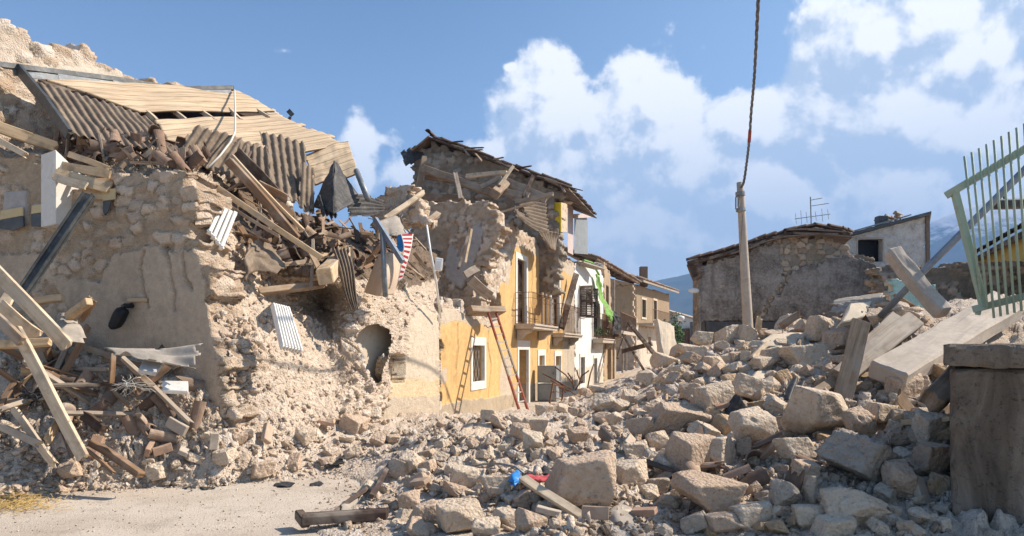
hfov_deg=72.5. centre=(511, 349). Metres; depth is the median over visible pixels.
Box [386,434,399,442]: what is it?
stone
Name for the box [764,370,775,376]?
stone
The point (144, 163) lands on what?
lath
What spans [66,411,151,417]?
lath
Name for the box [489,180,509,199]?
timber
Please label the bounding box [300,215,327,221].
lath
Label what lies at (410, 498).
stone
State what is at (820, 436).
stone
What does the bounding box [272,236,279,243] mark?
lath
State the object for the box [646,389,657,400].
stone
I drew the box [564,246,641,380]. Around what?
ruined house
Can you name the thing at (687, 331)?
door
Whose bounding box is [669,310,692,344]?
white house
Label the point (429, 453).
stone
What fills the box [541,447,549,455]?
stone
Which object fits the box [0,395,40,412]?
lath
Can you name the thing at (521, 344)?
entrance door
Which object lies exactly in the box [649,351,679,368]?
stone
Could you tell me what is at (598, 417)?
stone
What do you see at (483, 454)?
stone
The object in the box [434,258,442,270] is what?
meter box
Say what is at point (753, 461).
stone
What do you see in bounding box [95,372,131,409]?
lath
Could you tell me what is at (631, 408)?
stone
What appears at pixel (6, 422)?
stone
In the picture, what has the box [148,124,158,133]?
roof tile
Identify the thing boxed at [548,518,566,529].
stone
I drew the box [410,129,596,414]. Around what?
yellow house
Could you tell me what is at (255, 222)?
timber
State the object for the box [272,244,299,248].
lath
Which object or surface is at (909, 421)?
plank
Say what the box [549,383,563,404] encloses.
bed frame
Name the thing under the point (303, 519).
wooden beam
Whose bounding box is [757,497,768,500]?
stone
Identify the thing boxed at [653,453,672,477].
stone
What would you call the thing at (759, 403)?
stone
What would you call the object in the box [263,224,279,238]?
roof tile
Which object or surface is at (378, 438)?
stone
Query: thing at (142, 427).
roof tile
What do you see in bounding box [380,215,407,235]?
metal sheet
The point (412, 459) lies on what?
stone
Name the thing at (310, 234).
lath
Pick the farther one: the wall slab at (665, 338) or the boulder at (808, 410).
the wall slab at (665, 338)
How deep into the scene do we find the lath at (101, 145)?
9.88 m
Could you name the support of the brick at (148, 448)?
on the stone at (150, 458)
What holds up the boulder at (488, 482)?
on the rubble ground at (972, 522)
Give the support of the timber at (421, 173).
on the yellow house at (516, 262)
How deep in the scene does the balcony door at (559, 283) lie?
25.16 m
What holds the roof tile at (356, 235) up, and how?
on the collapsed house at (141, 232)
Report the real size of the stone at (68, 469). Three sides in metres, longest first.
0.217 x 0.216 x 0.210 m
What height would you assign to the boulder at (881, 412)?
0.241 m
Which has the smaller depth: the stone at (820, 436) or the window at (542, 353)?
the stone at (820, 436)
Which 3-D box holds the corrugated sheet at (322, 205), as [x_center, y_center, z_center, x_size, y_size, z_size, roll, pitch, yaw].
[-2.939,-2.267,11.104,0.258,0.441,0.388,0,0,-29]
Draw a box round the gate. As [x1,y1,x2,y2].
[944,123,1023,317]
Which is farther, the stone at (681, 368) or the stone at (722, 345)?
the stone at (722, 345)
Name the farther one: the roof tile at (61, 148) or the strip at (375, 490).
the roof tile at (61, 148)
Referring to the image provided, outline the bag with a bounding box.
[508,470,520,486]
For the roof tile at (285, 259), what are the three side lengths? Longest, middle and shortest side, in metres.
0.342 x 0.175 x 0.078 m
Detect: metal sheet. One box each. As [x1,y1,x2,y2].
[314,161,357,213]
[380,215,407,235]
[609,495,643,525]
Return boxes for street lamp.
[667,315,684,322]
[688,288,701,292]
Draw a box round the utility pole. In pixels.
[735,182,752,326]
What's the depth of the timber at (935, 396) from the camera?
6.91 m
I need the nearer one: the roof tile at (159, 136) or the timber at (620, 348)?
the roof tile at (159, 136)
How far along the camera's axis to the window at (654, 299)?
54.96 m
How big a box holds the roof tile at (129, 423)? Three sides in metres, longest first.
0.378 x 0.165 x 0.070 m
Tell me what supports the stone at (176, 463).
on the rubble ground at (972, 522)
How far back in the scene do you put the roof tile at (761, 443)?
6.83 m
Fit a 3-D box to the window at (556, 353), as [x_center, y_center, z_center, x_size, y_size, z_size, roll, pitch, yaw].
[1.549,0.700,25.004,0.580,1.308,1.175,0,0,0]
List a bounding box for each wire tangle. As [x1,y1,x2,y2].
[110,374,154,396]
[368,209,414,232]
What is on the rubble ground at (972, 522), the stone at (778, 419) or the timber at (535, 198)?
the stone at (778, 419)
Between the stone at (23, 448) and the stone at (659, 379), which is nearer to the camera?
the stone at (23, 448)
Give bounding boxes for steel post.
[380,229,387,296]
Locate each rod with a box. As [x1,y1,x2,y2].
[472,462,524,473]
[542,373,565,387]
[555,366,574,385]
[587,364,593,387]
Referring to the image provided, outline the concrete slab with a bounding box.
[868,291,1021,386]
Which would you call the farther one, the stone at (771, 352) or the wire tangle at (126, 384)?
the stone at (771, 352)
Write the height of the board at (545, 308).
0.980 m
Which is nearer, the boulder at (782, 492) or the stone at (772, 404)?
the boulder at (782, 492)
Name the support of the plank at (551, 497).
on the rubble ground at (972, 522)
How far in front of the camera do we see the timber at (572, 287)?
25.79 m
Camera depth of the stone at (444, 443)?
8.84 m
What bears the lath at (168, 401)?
on the rubble ground at (972, 522)
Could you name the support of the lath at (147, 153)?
on the collapsed house at (141, 232)
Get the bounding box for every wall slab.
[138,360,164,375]
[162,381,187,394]
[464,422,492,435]
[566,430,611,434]
[654,319,676,354]
[748,332,804,349]
[752,369,788,378]
[836,301,871,328]
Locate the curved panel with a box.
[364,252,400,295]
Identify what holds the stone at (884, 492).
on the rubble ground at (972, 522)
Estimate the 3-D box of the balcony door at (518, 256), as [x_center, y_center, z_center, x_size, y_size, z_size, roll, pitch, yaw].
[0.219,-1.757,20.410,0.175,2.041,1.314,0,0,17]
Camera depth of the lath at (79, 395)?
8.36 m
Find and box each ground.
[0,294,1023,535]
[497,379,612,411]
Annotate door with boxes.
[515,251,527,323]
[517,340,529,402]
[554,280,560,328]
[592,299,599,337]
[679,328,689,343]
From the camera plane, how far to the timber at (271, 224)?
9.92 m
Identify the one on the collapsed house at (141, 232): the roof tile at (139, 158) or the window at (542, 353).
the roof tile at (139, 158)
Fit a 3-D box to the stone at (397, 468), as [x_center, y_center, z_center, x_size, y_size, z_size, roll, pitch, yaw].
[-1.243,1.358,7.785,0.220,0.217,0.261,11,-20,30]
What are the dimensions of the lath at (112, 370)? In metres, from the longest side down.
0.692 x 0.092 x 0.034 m
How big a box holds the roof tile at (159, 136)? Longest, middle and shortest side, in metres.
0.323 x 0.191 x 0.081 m
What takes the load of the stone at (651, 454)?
on the rubble ground at (972, 522)
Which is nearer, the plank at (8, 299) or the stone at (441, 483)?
the stone at (441, 483)
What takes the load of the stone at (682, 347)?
on the rubble ground at (972, 522)
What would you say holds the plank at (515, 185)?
on the timber at (496, 192)
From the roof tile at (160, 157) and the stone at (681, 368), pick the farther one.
the stone at (681, 368)
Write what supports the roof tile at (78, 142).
on the collapsed house at (141, 232)
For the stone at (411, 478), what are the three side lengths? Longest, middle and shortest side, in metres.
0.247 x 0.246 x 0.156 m
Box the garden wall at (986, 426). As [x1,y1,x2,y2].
[943,343,1023,525]
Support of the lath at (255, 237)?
on the collapsed house at (141, 232)
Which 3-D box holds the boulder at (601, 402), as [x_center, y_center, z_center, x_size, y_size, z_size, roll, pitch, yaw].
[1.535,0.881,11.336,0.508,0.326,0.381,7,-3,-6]
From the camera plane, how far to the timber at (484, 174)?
21.20 m
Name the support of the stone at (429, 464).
on the rubble ground at (972, 522)
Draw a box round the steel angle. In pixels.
[373,217,404,263]
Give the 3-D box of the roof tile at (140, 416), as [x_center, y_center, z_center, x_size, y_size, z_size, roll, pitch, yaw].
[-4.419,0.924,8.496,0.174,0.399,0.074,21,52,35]
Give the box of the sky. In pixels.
[0,0,1023,283]
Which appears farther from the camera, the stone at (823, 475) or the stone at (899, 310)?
the stone at (899, 310)
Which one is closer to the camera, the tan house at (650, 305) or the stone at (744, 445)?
the stone at (744, 445)
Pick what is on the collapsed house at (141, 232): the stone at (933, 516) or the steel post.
the steel post
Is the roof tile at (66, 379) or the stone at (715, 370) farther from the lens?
the stone at (715, 370)
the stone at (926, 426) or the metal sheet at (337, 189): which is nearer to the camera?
the stone at (926, 426)
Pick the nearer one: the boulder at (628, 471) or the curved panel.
the boulder at (628, 471)
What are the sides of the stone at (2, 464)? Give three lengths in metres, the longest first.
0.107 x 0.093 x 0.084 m
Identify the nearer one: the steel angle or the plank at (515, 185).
the steel angle
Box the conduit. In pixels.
[426,225,441,317]
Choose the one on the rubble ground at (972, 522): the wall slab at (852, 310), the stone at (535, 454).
the stone at (535, 454)
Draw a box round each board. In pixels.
[541,292,543,324]
[545,294,546,324]
[549,295,551,325]
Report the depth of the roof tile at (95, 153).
9.83 m
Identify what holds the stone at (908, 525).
on the rubble ground at (972, 522)
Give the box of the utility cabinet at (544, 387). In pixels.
[537,365,558,400]
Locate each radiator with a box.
[206,208,236,250]
[270,303,302,353]
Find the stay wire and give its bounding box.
[731,215,742,320]
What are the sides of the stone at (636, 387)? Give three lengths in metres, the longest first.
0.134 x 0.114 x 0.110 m
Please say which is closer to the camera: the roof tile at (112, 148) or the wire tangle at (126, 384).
the wire tangle at (126, 384)
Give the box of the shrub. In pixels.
[663,312,688,343]
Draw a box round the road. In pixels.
[0,474,360,535]
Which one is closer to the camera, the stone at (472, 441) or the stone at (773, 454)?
the stone at (773, 454)
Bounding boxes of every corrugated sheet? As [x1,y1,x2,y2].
[37,82,177,152]
[105,343,202,368]
[182,125,259,179]
[228,141,271,185]
[259,131,313,209]
[298,162,314,213]
[317,194,337,218]
[331,246,358,311]
[347,194,384,215]
[400,145,423,165]
[512,201,548,233]
[538,230,558,250]
[781,377,811,400]
[829,293,884,304]
[829,297,883,313]
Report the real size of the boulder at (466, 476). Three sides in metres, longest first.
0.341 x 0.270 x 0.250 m
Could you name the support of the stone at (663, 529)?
on the rubble ground at (972, 522)
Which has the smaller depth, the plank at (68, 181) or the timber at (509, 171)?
the plank at (68, 181)
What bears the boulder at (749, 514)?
on the rubble ground at (972, 522)
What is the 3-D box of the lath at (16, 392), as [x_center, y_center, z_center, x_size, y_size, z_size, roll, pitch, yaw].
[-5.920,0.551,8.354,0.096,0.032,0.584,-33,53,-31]
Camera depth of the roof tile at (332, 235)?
12.71 m
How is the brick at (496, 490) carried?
on the rubble ground at (972, 522)
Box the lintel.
[464,305,505,315]
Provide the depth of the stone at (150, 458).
8.22 m
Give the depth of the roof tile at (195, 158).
9.67 m
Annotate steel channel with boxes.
[19,191,94,294]
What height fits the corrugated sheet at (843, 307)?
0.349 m
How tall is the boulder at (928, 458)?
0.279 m
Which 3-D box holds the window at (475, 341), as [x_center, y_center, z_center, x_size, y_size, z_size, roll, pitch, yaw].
[-0.948,0.339,16.763,0.335,1.254,1.088,0,0,17]
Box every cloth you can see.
[56,311,86,342]
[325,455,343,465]
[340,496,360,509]
[397,234,412,280]
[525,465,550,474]
[527,474,548,481]
[595,274,612,322]
[612,311,621,337]
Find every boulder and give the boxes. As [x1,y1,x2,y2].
[436,498,484,533]
[450,464,483,487]
[471,516,500,535]
[479,475,516,496]
[492,507,515,527]
[544,450,616,508]
[592,393,616,411]
[616,459,648,487]
[648,401,712,434]
[664,431,715,472]
[669,470,748,511]
[694,380,734,409]
[704,511,745,532]
[710,435,736,464]
[728,406,777,443]
[728,500,772,527]
[732,372,773,399]
[768,478,802,506]
[772,437,817,459]
[778,344,830,367]
[780,385,847,433]
[790,459,820,478]
[819,487,892,525]
[865,402,897,423]
[884,373,923,396]
[910,442,949,474]
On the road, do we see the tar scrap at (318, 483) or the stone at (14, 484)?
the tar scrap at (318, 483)
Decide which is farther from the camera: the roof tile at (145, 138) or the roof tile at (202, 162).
the roof tile at (145, 138)
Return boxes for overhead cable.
[740,0,759,187]
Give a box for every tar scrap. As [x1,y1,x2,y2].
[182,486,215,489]
[274,481,294,486]
[309,481,323,485]
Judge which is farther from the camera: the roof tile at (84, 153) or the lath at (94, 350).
the roof tile at (84, 153)
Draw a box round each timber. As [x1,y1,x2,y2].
[0,122,58,150]
[0,138,28,158]
[0,337,51,348]
[33,294,64,304]
[64,298,92,320]
[79,411,106,433]
[87,440,144,477]
[217,186,322,259]
[224,158,300,238]
[230,154,304,230]
[232,206,279,236]
[234,148,279,189]
[258,281,322,295]
[316,245,353,284]
[383,190,424,218]
[416,156,426,186]
[421,165,491,197]
[422,193,463,202]
[424,174,495,187]
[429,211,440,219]
[453,172,462,199]
[457,227,470,269]
[464,229,472,263]
[465,170,506,178]
[480,175,502,188]
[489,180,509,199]
[498,164,514,186]
[500,201,536,212]
[515,192,553,203]
[522,174,534,198]
[558,273,578,329]
[616,323,628,358]
[621,334,644,369]
[621,342,652,352]
[627,321,653,353]
[755,316,762,329]
[779,311,802,328]
[814,375,836,389]
[827,312,923,377]
[867,311,900,340]
[918,365,952,412]
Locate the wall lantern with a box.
[108,298,148,329]
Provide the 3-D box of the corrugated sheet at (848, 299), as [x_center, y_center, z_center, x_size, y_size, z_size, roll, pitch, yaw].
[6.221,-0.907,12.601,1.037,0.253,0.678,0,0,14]
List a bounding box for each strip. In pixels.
[333,481,376,510]
[368,461,388,498]
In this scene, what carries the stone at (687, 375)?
on the rubble ground at (972, 522)
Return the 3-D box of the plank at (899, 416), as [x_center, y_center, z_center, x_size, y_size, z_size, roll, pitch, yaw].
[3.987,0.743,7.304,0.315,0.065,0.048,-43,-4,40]
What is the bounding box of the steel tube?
[878,166,1023,318]
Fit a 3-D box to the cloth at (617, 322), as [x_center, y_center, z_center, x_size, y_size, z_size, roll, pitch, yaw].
[5.331,-1.285,35.622,0.289,1.358,3.243,0,0,19]
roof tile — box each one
[33,378,38,391]
[57,145,68,151]
[57,373,75,382]
[59,132,72,140]
[62,138,76,153]
[62,148,79,157]
[62,403,75,420]
[67,141,83,152]
[67,370,94,400]
[74,147,90,165]
[76,135,82,154]
[80,138,87,149]
[86,149,108,154]
[86,399,107,416]
[89,139,120,150]
[91,151,102,158]
[100,373,127,405]
[103,141,121,155]
[108,129,121,147]
[108,144,133,162]
[120,414,139,439]
[130,131,141,149]
[135,392,154,411]
[135,413,152,428]
[136,152,144,165]
[136,417,156,434]
[138,129,148,135]
[142,135,151,141]
[145,148,159,161]
[146,429,179,444]
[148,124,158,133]
[150,393,177,418]
[151,149,172,165]
[152,132,156,149]
[152,139,180,149]
[153,129,165,146]
[156,146,166,165]
[165,139,178,144]
[165,151,177,169]
[169,151,190,170]
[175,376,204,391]
[176,136,184,147]
[185,150,203,170]
[186,146,199,171]
[188,400,206,431]
[189,144,207,163]
[195,152,206,168]
[202,141,211,158]
[249,226,262,240]
[263,224,271,241]
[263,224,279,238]
[276,237,285,244]
[276,248,289,258]
[277,243,292,261]
[285,241,301,264]
[286,247,301,259]
[297,240,308,259]
[301,213,311,227]
[305,225,321,238]
[305,237,324,246]
[316,209,324,224]
[321,231,339,238]
[325,219,341,230]
[327,238,338,248]
[334,231,351,239]
[341,229,347,242]
[352,233,366,243]
[354,229,359,243]
[356,257,365,271]
[358,246,375,253]
[360,254,365,265]
[365,245,373,251]
[375,232,379,239]
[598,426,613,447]
[641,457,676,471]
[655,466,677,477]
[682,459,697,470]
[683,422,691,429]
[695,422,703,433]
[700,461,724,470]
[719,464,751,478]
[738,467,770,490]
[745,449,761,464]
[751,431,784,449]
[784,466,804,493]
[793,452,821,465]
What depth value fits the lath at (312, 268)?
10.71 m
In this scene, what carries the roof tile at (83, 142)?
on the collapsed house at (141, 232)
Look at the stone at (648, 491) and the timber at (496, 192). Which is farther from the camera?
the timber at (496, 192)
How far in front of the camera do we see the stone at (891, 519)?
5.41 m
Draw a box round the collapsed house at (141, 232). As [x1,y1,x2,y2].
[0,18,440,447]
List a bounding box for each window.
[470,337,485,390]
[537,349,545,383]
[554,351,561,383]
[579,285,597,318]
[579,353,585,387]
[593,355,597,384]
[641,297,646,319]
[647,335,651,352]
[653,298,656,318]
[856,237,883,261]
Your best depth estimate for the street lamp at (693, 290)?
24.53 m
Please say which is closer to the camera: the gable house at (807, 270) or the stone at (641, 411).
the stone at (641, 411)
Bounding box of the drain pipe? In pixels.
[354,168,370,201]
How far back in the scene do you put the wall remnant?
15.46 m
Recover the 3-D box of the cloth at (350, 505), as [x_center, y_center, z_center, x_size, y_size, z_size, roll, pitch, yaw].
[-1.562,1.528,6.981,0.180,0.072,0.691,0,0,0]
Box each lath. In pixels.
[0,349,23,361]
[0,367,23,390]
[0,378,19,405]
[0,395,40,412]
[5,396,44,403]
[7,383,27,410]
[20,358,56,386]
[20,364,74,382]
[20,367,59,375]
[22,359,90,405]
[34,347,79,358]
[37,352,50,369]
[41,348,68,393]
[42,364,97,381]
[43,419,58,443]
[45,347,53,361]
[52,382,128,386]
[54,128,59,141]
[55,387,99,395]
[59,324,91,374]
[64,139,68,159]
[64,349,69,361]
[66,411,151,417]
[71,342,121,358]
[72,367,108,371]
[85,140,102,161]
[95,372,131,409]
[98,134,105,164]
[101,356,141,367]
[107,353,115,388]
[118,152,136,168]
[121,148,133,160]
[121,356,193,425]
[127,345,164,387]
[128,368,154,386]
[129,161,168,165]
[133,364,174,396]
[135,151,159,167]
[141,146,152,159]
[176,147,185,169]
[227,182,242,191]
[235,232,270,243]
[237,223,276,245]
[237,225,252,243]
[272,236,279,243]
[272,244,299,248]
[285,259,310,266]
[291,208,301,231]
[299,233,313,239]
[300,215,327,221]
[303,232,318,242]
[308,253,326,288]
[309,239,314,289]
[321,219,324,240]
[336,235,353,241]
[338,219,350,231]
[351,225,368,241]
[351,232,372,235]
[355,264,368,279]
[358,222,363,231]
[363,244,379,268]
[363,263,373,268]
[367,236,377,245]
[402,254,419,272]
[407,229,426,249]
[407,264,424,278]
[413,252,430,271]
[832,344,845,349]
[860,372,868,377]
[862,315,873,333]
[892,294,917,306]
[896,388,913,410]
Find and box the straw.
[0,487,72,514]
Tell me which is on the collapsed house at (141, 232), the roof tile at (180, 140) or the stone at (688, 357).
the roof tile at (180, 140)
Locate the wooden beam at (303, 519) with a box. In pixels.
[295,507,388,527]
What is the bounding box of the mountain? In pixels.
[923,193,1023,267]
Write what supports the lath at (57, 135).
on the collapsed house at (141, 232)
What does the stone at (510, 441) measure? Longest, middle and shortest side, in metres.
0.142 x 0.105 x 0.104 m
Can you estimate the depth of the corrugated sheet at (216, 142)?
11.00 m
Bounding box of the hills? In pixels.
[636,274,692,315]
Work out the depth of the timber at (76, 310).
8.37 m
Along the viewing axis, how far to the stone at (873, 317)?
11.85 m
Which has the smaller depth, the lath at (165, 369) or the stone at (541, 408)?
the lath at (165, 369)
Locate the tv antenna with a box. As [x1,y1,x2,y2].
[795,197,829,223]
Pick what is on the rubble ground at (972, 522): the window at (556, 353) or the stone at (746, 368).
the stone at (746, 368)
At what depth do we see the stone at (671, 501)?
6.26 m
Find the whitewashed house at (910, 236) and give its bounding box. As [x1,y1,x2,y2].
[844,211,930,269]
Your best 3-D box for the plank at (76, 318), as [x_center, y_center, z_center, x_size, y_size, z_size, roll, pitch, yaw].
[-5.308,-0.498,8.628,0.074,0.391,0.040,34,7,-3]
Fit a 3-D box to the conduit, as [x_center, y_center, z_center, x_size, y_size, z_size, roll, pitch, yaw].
[-1.483,-1.508,13.693,0.213,1.761,1.030,0,0,13]
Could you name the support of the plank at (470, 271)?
attached to the yellow house at (516, 262)
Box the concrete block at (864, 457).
[813,428,914,483]
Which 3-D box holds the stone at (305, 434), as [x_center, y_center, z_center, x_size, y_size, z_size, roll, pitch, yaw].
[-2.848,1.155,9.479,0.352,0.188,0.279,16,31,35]
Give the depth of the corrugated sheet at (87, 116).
10.44 m
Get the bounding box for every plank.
[0,266,72,350]
[0,292,13,305]
[0,300,42,337]
[0,313,26,345]
[0,422,43,447]
[11,407,57,467]
[15,326,88,461]
[51,167,112,192]
[52,173,88,189]
[60,430,73,457]
[62,161,111,178]
[67,151,109,169]
[73,295,92,321]
[77,299,96,322]
[78,178,111,200]
[85,446,115,474]
[259,180,287,203]
[273,198,293,218]
[462,265,479,278]
[467,276,493,299]
[501,176,548,202]
[502,189,529,198]
[506,196,524,211]
[519,475,581,518]
[750,341,767,358]
[834,318,870,399]
[880,413,906,426]
[901,416,949,424]
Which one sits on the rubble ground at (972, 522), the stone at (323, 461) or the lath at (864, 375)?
the stone at (323, 461)
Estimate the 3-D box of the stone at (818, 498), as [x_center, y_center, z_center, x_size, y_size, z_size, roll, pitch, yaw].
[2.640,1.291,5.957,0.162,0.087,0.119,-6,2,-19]
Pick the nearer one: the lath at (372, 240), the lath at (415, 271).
the lath at (372, 240)
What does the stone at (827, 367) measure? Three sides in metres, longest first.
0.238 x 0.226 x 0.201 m
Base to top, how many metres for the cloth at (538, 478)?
0.047 m
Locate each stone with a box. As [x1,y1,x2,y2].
[0,419,13,425]
[0,462,5,468]
[11,482,21,488]
[16,446,27,451]
[24,454,34,460]
[56,460,82,478]
[142,455,155,464]
[145,460,169,480]
[170,459,180,468]
[183,451,204,464]
[202,431,211,438]
[212,447,238,465]
[228,427,238,431]
[232,432,247,444]
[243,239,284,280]
[245,429,255,437]
[250,460,276,478]
[268,449,276,456]
[286,452,301,471]
[294,422,316,445]
[318,456,333,466]
[322,446,337,456]
[338,413,369,433]
[339,435,354,442]
[343,445,362,459]
[357,479,375,495]
[359,423,366,432]
[369,430,386,446]
[379,485,390,493]
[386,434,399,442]
[388,458,408,478]
[389,518,401,526]
[395,508,409,521]
[397,489,419,508]
[399,450,424,471]
[404,472,432,488]
[406,516,430,535]
[409,499,437,523]
[419,448,435,458]
[419,459,436,471]
[425,522,436,533]
[426,482,442,493]
[430,451,449,461]
[433,438,450,447]
[436,420,447,427]
[440,479,449,487]
[443,480,469,497]
[444,462,456,475]
[451,445,461,455]
[460,417,467,422]
[465,489,474,494]
[466,435,479,449]
[471,458,482,467]
[473,483,483,491]
[475,450,489,459]
[476,492,491,503]
[480,409,500,421]
[485,437,495,445]
[487,445,498,459]
[490,414,507,429]
[493,458,509,467]
[498,443,512,452]
[504,494,513,504]
[506,438,514,445]
[509,412,525,422]
[509,422,530,439]
[512,490,531,508]
[514,507,547,532]
[515,452,524,458]
[522,416,548,435]
[522,429,542,450]
[530,448,540,459]
[533,501,547,513]
[535,402,553,415]
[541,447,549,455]
[544,432,551,438]
[545,439,558,446]
[546,447,563,461]
[547,461,553,469]
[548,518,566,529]
[556,403,569,412]
[562,422,571,428]
[567,425,588,442]
[568,396,575,401]
[568,407,581,415]
[578,387,591,396]
[578,410,588,417]
[578,418,584,426]
[587,385,604,392]
[592,412,609,423]
[605,411,624,424]
[613,399,631,411]
[621,389,637,403]
[621,440,648,457]
[624,412,633,419]
[625,417,656,437]
[628,404,637,412]
[632,385,639,390]
[633,392,646,404]
[633,408,646,416]
[636,369,656,385]
[639,483,658,501]
[645,402,657,413]
[645,430,668,449]
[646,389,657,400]
[647,450,657,458]
[647,478,669,493]
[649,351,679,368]
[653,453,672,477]
[655,373,666,383]
[655,493,681,508]
[656,523,672,535]
[665,371,683,383]
[668,364,688,372]
[669,345,681,357]
[671,489,686,497]
[675,343,699,352]
[679,383,700,398]
[679,510,708,534]
[680,351,701,363]
[680,498,696,509]
[683,371,697,380]
[683,465,701,471]
[687,420,720,435]
[690,331,713,344]
[690,396,694,403]
[692,346,707,357]
[692,362,710,374]
[692,377,705,383]
[702,356,725,366]
[702,527,717,535]
[704,407,720,416]
[706,360,724,377]
[710,413,731,434]
[714,324,738,343]
[714,340,729,350]
[720,353,731,361]
[720,374,735,382]
[721,361,741,373]
[729,352,739,360]
[734,341,749,350]
[736,324,758,341]
[736,436,752,455]
[738,364,750,373]
[740,350,750,361]
[747,400,764,409]
[747,456,760,466]
[747,480,762,493]
[748,340,763,347]
[748,355,773,370]
[752,522,768,530]
[754,491,762,500]
[757,328,767,334]
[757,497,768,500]
[759,345,781,357]
[762,393,787,415]
[763,329,780,335]
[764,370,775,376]
[764,376,781,390]
[765,520,789,533]
[768,450,780,458]
[769,461,789,474]
[771,369,791,383]
[771,505,784,515]
[774,314,800,329]
[775,338,787,344]
[775,416,782,432]
[785,514,796,526]
[786,333,804,341]
[789,364,797,374]
[791,504,824,528]
[792,319,806,331]
[798,364,814,376]
[801,475,816,503]
[803,315,837,341]
[810,514,857,535]
[813,358,831,368]
[813,376,826,385]
[816,430,829,441]
[816,495,820,502]
[819,472,827,479]
[821,327,848,354]
[821,363,836,371]
[830,355,842,363]
[831,317,841,323]
[842,406,876,437]
[844,308,881,327]
[844,398,856,407]
[854,381,873,393]
[857,399,872,408]
[865,516,889,532]
[866,388,877,397]
[873,482,896,502]
[875,389,885,400]
[880,306,905,322]
[880,514,897,524]
[881,458,917,496]
[884,419,902,432]
[887,505,902,516]
[888,430,910,445]
[889,301,909,310]
[889,392,916,405]
[891,408,913,421]
[893,446,911,458]
[896,520,914,533]
[905,310,920,318]
[907,412,914,418]
[907,429,916,442]
[907,495,925,503]
[907,506,929,520]
[908,459,927,476]
[910,410,947,445]
[911,407,928,411]
[911,523,925,535]
[916,397,924,406]
[923,375,931,386]
[926,472,949,495]
[926,513,937,522]
[928,363,948,381]
[932,503,951,514]
[935,424,949,439]
[935,516,951,531]
[943,403,949,413]
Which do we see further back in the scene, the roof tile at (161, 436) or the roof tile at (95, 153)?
the roof tile at (95, 153)
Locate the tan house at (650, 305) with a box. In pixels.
[610,266,679,367]
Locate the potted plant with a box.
[594,326,607,337]
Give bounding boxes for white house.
[573,261,615,388]
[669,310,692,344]
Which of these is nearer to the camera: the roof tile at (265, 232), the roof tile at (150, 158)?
the roof tile at (150, 158)
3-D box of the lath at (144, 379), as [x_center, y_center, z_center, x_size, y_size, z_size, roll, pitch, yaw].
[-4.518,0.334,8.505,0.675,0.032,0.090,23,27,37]
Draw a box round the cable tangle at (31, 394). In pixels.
[15,385,42,408]
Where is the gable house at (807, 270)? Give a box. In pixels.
[686,222,878,345]
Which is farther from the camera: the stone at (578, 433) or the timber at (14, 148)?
the timber at (14, 148)
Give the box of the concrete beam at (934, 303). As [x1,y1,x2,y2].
[885,246,951,317]
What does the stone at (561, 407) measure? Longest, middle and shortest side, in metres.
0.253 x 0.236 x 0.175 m
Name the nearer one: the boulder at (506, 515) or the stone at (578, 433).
the boulder at (506, 515)
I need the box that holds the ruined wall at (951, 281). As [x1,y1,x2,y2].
[863,260,1023,307]
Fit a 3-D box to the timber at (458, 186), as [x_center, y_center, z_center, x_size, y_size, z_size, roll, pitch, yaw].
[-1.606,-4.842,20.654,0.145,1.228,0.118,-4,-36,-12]
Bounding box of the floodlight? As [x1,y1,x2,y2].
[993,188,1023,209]
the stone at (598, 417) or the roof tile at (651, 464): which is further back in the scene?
the stone at (598, 417)
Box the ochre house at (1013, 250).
[977,223,1023,276]
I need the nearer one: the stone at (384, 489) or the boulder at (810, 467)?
the boulder at (810, 467)
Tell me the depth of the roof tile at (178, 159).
9.54 m
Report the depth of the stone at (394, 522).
6.07 m
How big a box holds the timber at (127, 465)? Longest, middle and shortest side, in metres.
0.907 x 0.116 x 0.091 m
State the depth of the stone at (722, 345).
12.94 m
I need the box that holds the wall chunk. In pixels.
[370,184,437,232]
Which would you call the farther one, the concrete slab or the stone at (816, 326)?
the stone at (816, 326)
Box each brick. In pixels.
[87,434,104,458]
[143,439,155,456]
[152,442,172,456]
[165,416,188,435]
[177,445,189,456]
[208,432,218,449]
[261,422,273,444]
[317,420,334,426]
[320,418,335,426]
[409,477,430,486]
[490,487,503,493]
[535,505,561,516]
[581,505,608,519]
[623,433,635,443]
[631,506,657,515]
[714,402,729,409]
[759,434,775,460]
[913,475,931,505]
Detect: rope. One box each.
[207,89,235,167]
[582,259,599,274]
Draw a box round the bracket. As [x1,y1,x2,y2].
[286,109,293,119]
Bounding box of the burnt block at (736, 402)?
[723,394,746,414]
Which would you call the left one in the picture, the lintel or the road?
the road
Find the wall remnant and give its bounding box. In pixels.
[884,278,935,307]
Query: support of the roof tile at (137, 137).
on the collapsed house at (141, 232)
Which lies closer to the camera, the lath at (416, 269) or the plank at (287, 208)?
the plank at (287, 208)
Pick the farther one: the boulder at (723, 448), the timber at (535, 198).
the timber at (535, 198)
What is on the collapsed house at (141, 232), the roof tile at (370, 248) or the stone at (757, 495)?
the roof tile at (370, 248)

